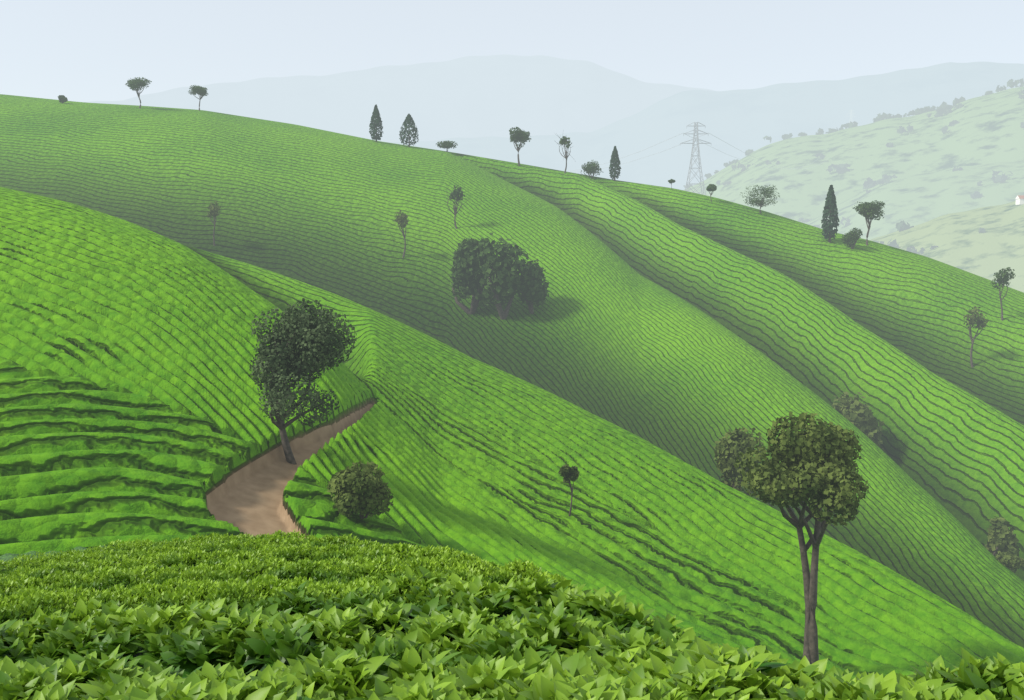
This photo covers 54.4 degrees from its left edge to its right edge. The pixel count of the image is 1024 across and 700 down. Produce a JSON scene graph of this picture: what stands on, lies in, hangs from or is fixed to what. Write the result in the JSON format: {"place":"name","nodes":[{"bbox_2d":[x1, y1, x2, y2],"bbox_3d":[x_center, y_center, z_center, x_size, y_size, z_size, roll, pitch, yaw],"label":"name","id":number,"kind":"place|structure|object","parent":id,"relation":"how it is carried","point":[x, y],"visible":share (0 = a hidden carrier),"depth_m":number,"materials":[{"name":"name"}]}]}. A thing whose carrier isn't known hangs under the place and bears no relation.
{"place":"outdoors","nodes":[
{"label":"outdoors","id":0,"kind":"place"},
{"bbox_2d":[86,55,713,141],"bbox_3d":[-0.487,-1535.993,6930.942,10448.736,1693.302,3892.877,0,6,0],"label":"mountains","id":1,"kind":"structure","parent":0,"point":[497,95],"depth_m":7473.38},
{"bbox_2d":[0,94,1023,679],"bbox_3d":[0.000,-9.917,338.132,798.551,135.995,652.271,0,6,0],"label":"tea-covered hillside","id":2,"kind":"structure","parent":0,"point":[646,354],"depth_m":100.62,"materials":[{"name":"green plant"}]},
{"bbox_2d":[58,95,67,102],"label":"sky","id":3,"kind":"structure","parent":2,"relation":"on","point":[62,98],"depth_m":241.94,"materials":[{"name":"green plant"}]},
{"bbox_2d":[125,77,151,107],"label":"tree","id":4,"kind":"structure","parent":2,"relation":"on","point":[134,84],"depth_m":241.04,"materials":[{"name":"green plant"}]},
{"bbox_2d":[188,85,207,110],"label":"tree","id":5,"kind":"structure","parent":2,"relation":"on","point":[201,91],"depth_m":245.82,"materials":[{"name":"green plant"}]},
{"bbox_2d":[206,201,220,245],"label":"tree","id":6,"kind":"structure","parent":2,"relation":"on","point":[213,208],"depth_m":174.67,"materials":[{"name":"green plant"}]},
{"bbox_2d":[249,298,356,464],"bbox_3d":[-10.040,1.761,47.391,4.622,8.397,5.144,5,8,40],"label":"tree","id":7,"kind":"object","parent":2,"relation":"on","point":[298,347],"depth_m":46.57,"materials":[{"name":"green plant"}]},
{"bbox_2d":[0,543,644,677],"bbox_3d":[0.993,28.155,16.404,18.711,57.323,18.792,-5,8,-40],"label":"tea rows","id":8,"kind":"object","parent":2,"relation":"on","point":[259,667],"visible":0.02,"depth_m":6.95,"materials":[{"name":"green plant"}]},
{"bbox_2d":[0,529,1023,699],"bbox_3d":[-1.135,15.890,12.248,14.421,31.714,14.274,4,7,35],"label":"tea bushes","id":9,"kind":"object","parent":8,"relation":"on","point":[447,634],"visible":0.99,"depth_m":4.65,"materials":[{"name":"green plant"}]},
{"bbox_2d":[326,461,393,518],"bbox_3d":[-6.393,6.059,41.673,2.630,2.581,2.793,-4,7,-32],"label":"shrub","id":10,"kind":"object","parent":2,"relation":"on","point":[356,489],"visible":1,"depth_m":40.95,"materials":[{"name":"green plant"}]},
{"bbox_2d":[369,104,383,141],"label":"tree","id":11,"kind":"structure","parent":2,"relation":"on","point":[376,122],"depth_m":244.47,"materials":[{"name":"green plant"}]},
{"bbox_2d":[394,210,408,257],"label":"tree","id":12,"kind":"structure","parent":2,"relation":"on","point":[403,220],"depth_m":181.66,"materials":[{"name":"green plant"}]},
{"bbox_2d":[399,113,418,146],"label":"tree","id":13,"kind":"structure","parent":2,"relation":"on","point":[410,122],"depth_m":243.47,"materials":[{"name":"green plant"}]},
{"bbox_2d":[436,141,457,151],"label":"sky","id":14,"kind":"structure","parent":2,"relation":"on","point":[446,145],"depth_m":249.05,"materials":[{"name":"green plant"}]},
{"bbox_2d":[446,185,468,228],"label":"tree","id":15,"kind":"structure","parent":2,"relation":"on","point":[454,195],"depth_m":193.03,"materials":[{"name":"green plant"}]},
{"bbox_2d":[450,238,488,313],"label":"clump","id":16,"kind":"object","parent":2,"relation":"on","point":[464,269],"visible":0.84,"depth_m":165.57,"materials":[{"name":"green plant"}]},
{"bbox_2d":[471,232,532,319],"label":"clump","id":17,"kind":"object","parent":2,"relation":"on","point":[501,282],"visible":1,"depth_m":162.56,"materials":[{"name":"green plant"}]},
{"bbox_2d":[509,127,530,165],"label":"tree","id":18,"kind":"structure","parent":2,"relation":"on","point":[519,135],"depth_m":245.12,"materials":[{"name":"green plant"}]},
{"bbox_2d":[516,259,548,313],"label":"clump","id":19,"kind":"object","parent":2,"relation":"on","point":[536,288],"visible":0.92,"depth_m":163.99,"materials":[{"name":"green plant"}]},
{"bbox_2d":[555,130,572,172],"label":"tree","id":20,"kind":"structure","parent":2,"relation":"on","point":[564,141],"depth_m":243.96,"materials":[{"name":"green plant"}]},
{"bbox_2d":[558,464,579,515],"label":"tree","id":21,"kind":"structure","parent":2,"relation":"on","point":[568,473],"depth_m":60.32,"materials":[{"name":"green plant"}]},
{"bbox_2d":[581,160,601,177],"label":"bush","id":22,"kind":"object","parent":2,"relation":"on","point":[593,168],"depth_m":244.67,"materials":[{"name":"green plant"}]},
{"bbox_2d":[609,146,620,180],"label":"tree","id":23,"kind":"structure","parent":2,"relation":"on","point":[615,162],"depth_m":243.33,"materials":[{"name":"green plant"}]},
{"bbox_2d":[680,122,710,194],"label":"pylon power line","id":24,"kind":"object","parent":2,"relation":"on","point":[698,155],"visible":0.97,"depth_m":502.86,"materials":[{"name":"silver metal"}]},
{"bbox_2d":[467,126,681,170],"bbox_3d":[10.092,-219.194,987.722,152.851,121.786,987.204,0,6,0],"label":"cable","id":25,"kind":"object","parent":24,"relation":"attached to","point":[620,158],"visible":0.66,"depth_m":584.58,"materials":[{"name":"silver metal"}]},
{"bbox_2d":[479,130,704,171],"bbox_3d":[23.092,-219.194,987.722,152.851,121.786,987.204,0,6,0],"label":"cable","id":26,"kind":"object","parent":24,"relation":"attached to","point":[620,164],"visible":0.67,"depth_m":624.07,"materials":[{"name":"silver metal"}]},
{"bbox_2d":[690,114,847,168],"bbox_3d":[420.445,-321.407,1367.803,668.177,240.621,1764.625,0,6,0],"label":"cable","id":27,"kind":"object","parent":24,"relation":"attached to","point":[741,159],"visible":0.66,"depth_m":678.05,"materials":[{"name":"silver metal"}]},
{"bbox_2d":[706,184,716,201],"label":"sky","id":28,"kind":"structure","parent":2,"relation":"on","point":[712,187],"depth_m":231.73,"materials":[{"name":"green plant"}]},
{"bbox_2d":[714,427,764,495],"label":"shrub","id":29,"kind":"object","parent":2,"relation":"on","point":[739,441],"visible":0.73,"depth_m":80.43,"materials":[{"name":"green plant"}]},
{"bbox_2d":[742,185,779,212],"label":"tree","id":30,"kind":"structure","parent":2,"relation":"on","point":[759,201],"depth_m":227.47,"materials":[{"name":"green plant"}]},
{"bbox_2d":[734,411,868,663],"bbox_3d":[13.273,9.227,46.143,5.913,12.679,6.758,0,6,0],"label":"tree","id":31,"kind":"object","parent":2,"relation":"on","point":[818,458],"visible":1,"depth_m":45.09,"materials":[{"name":"green plant"}]},
{"bbox_2d":[821,185,839,242],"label":"tree","id":32,"kind":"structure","parent":2,"relation":"on","point":[831,212],"depth_m":215.21,"materials":[{"name":"green plant"}]},
{"bbox_2d":[841,227,862,248],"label":"bush","id":33,"kind":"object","parent":2,"relation":"on","point":[850,237],"depth_m":212.31,"materials":[{"name":"green plant"}]},
{"bbox_2d":[832,391,884,450],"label":"shrub","id":34,"kind":"object","parent":2,"relation":"on","point":[856,412],"visible":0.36,"depth_m":140.70,"materials":[{"name":"green plant"}]},
{"bbox_2d":[852,200,884,245],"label":"tree","id":35,"kind":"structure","parent":2,"relation":"on","point":[869,210],"depth_m":213.78,"materials":[{"name":"green plant"}]},
{"bbox_2d":[964,306,988,367],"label":"tree","id":36,"kind":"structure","parent":2,"relation":"on","point":[974,317],"depth_m":177.82,"materials":[{"name":"green plant"}]},
{"bbox_2d":[984,516,1019,572],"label":"shrub","id":37,"kind":"object","parent":2,"relation":"on","point":[1001,536],"visible":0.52,"depth_m":108.79,"materials":[{"name":"green plant"}]},
{"bbox_2d":[991,267,1015,320],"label":"tree","id":38,"kind":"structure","parent":2,"relation":"on","point":[1000,274],"depth_m":188.53,"materials":[{"name":"green plant"}]},
{"bbox_2d":[995,551,1023,570],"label":"shrub","id":39,"kind":"object","parent":2,"relation":"on","point":[1011,561],"visible":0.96,"depth_m":101.40,"materials":[{"name":"green plant"}]},
{"bbox_2d":[388,62,1023,189],"bbox_3d":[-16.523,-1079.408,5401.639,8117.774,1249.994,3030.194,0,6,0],"label":"mountains","id":40,"kind":"structure","parent":0,"point":[742,120],"depth_m":5727.27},
{"bbox_2d":[684,86,1023,222],"bbox_3d":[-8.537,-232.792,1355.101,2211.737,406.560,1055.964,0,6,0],"label":"hills","id":41,"kind":"structure","parent":0,"point":[986,129],"depth_m":1375.00,"materials":[{"name":"green plant"}]},
{"bbox_2d":[683,78,1023,186],"bbox_3d":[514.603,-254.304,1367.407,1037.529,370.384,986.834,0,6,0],"label":"hill trees","id":42,"kind":"object","parent":41,"relation":"on","point":[943,108],"visible":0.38,"depth_m":1588.76,"materials":[{"name":"green plant"}]},
{"bbox_2d":[805,160,1023,239],"bbox_3d":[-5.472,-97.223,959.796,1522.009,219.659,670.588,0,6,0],"label":"hills","id":43,"kind":"structure","parent":0,"point":[914,200],"depth_m":995.35,"materials":[{"name":"green plant"}]},
{"bbox_2d":[798,166,1012,227],"bbox_3d":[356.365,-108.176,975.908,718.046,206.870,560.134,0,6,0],"label":"hill trees","id":44,"kind":"object","parent":43,"relation":"on","point":[871,183],"visible":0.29,"depth_m":1074.23,"materials":[{"name":"green plant"}]},
{"bbox_2d":[870,201,1023,291],"bbox_3d":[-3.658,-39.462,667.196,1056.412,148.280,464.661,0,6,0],"label":"hills","id":45,"kind":"structure","parent":0,"point":[959,240],"depth_m":673.00,"materials":[{"name":"green plant"}]},
{"bbox_2d":[874,220,985,254],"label":"hill trees","id":46,"kind":"object","parent":45,"relation":"on","point":[901,226],"visible":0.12,"depth_m":716.10,"materials":[{"name":"green plant"}]},
{"bbox_2d":[1015,195,1023,204],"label":"house","id":47,"kind":"structure","parent":45,"relation":"on","point":[1019,199],"depth_m":727.15,"materials":[{"name":"white paint"}]}
]}

